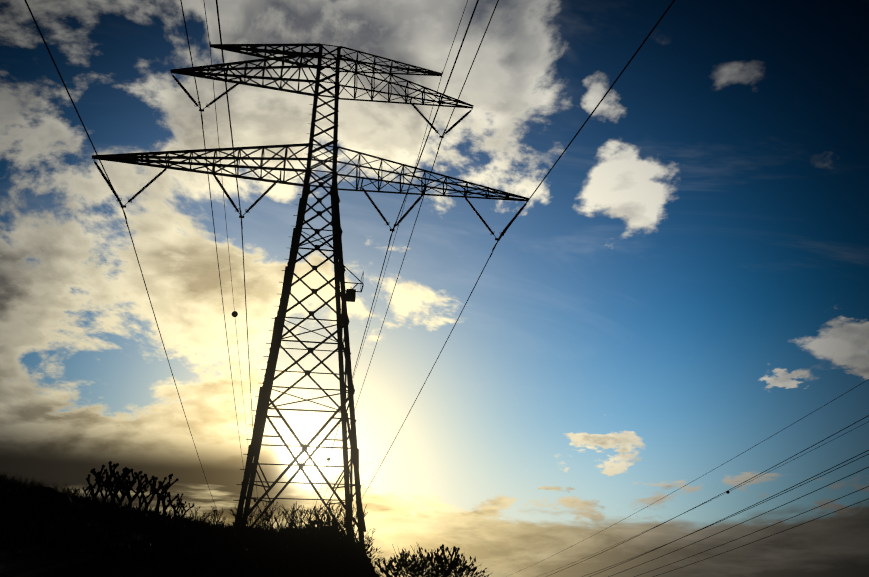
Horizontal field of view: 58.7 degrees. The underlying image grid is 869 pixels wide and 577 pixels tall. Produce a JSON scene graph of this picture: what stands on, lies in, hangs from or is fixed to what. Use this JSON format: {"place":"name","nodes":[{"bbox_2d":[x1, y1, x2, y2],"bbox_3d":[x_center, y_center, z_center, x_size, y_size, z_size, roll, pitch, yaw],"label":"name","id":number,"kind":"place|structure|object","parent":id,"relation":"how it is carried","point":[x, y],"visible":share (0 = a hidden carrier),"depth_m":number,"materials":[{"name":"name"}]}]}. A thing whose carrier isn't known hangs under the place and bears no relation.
{"place":"outdoors","nodes":[
{"label":"outdoors","id":0,"kind":"place"},
{"bbox_2d":[0,489,369,576],"bbox_3d":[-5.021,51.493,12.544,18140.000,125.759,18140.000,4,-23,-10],"label":"hillside","id":1,"kind":"structure","parent":0,"point":[31,559],"depth_m":12.88,"materials":[{"name":"black plant"}]},
{"bbox_2d":[0,472,380,576],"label":"grass tufts","id":2,"kind":"object","parent":1,"relation":"on","point":[113,518],"visible":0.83,"depth_m":16.68,"materials":[{"name":"black plant"}]},
{"bbox_2d":[62,461,459,576],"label":"succulent shrub","id":3,"kind":"object","parent":1,"relation":"on","point":[118,482],"visible":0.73,"depth_m":27.50,"materials":[{"name":"black plant"}]},
{"bbox_2d":[190,498,491,576],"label":"scrub bush","id":4,"kind":"object","parent":1,"relation":"on","point":[433,570],"visible":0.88,"depth_m":20.58,"materials":[{"name":"black plant"}]},
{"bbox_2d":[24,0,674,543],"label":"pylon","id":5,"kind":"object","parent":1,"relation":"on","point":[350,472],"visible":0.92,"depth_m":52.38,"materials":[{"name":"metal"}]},
{"bbox_2d":[0,0,868,576],"label":"sky","id":6,"kind":"structure","parent":0,"point":[687,284],"materials":[{"name":"blue"}]},
{"bbox_2d":[506,379,868,576],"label":"overhead power line","id":7,"kind":"object","parent":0,"point":[727,491],"visible":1,"depth_m":211.38,"materials":[{"name":"metal"}]}
]}

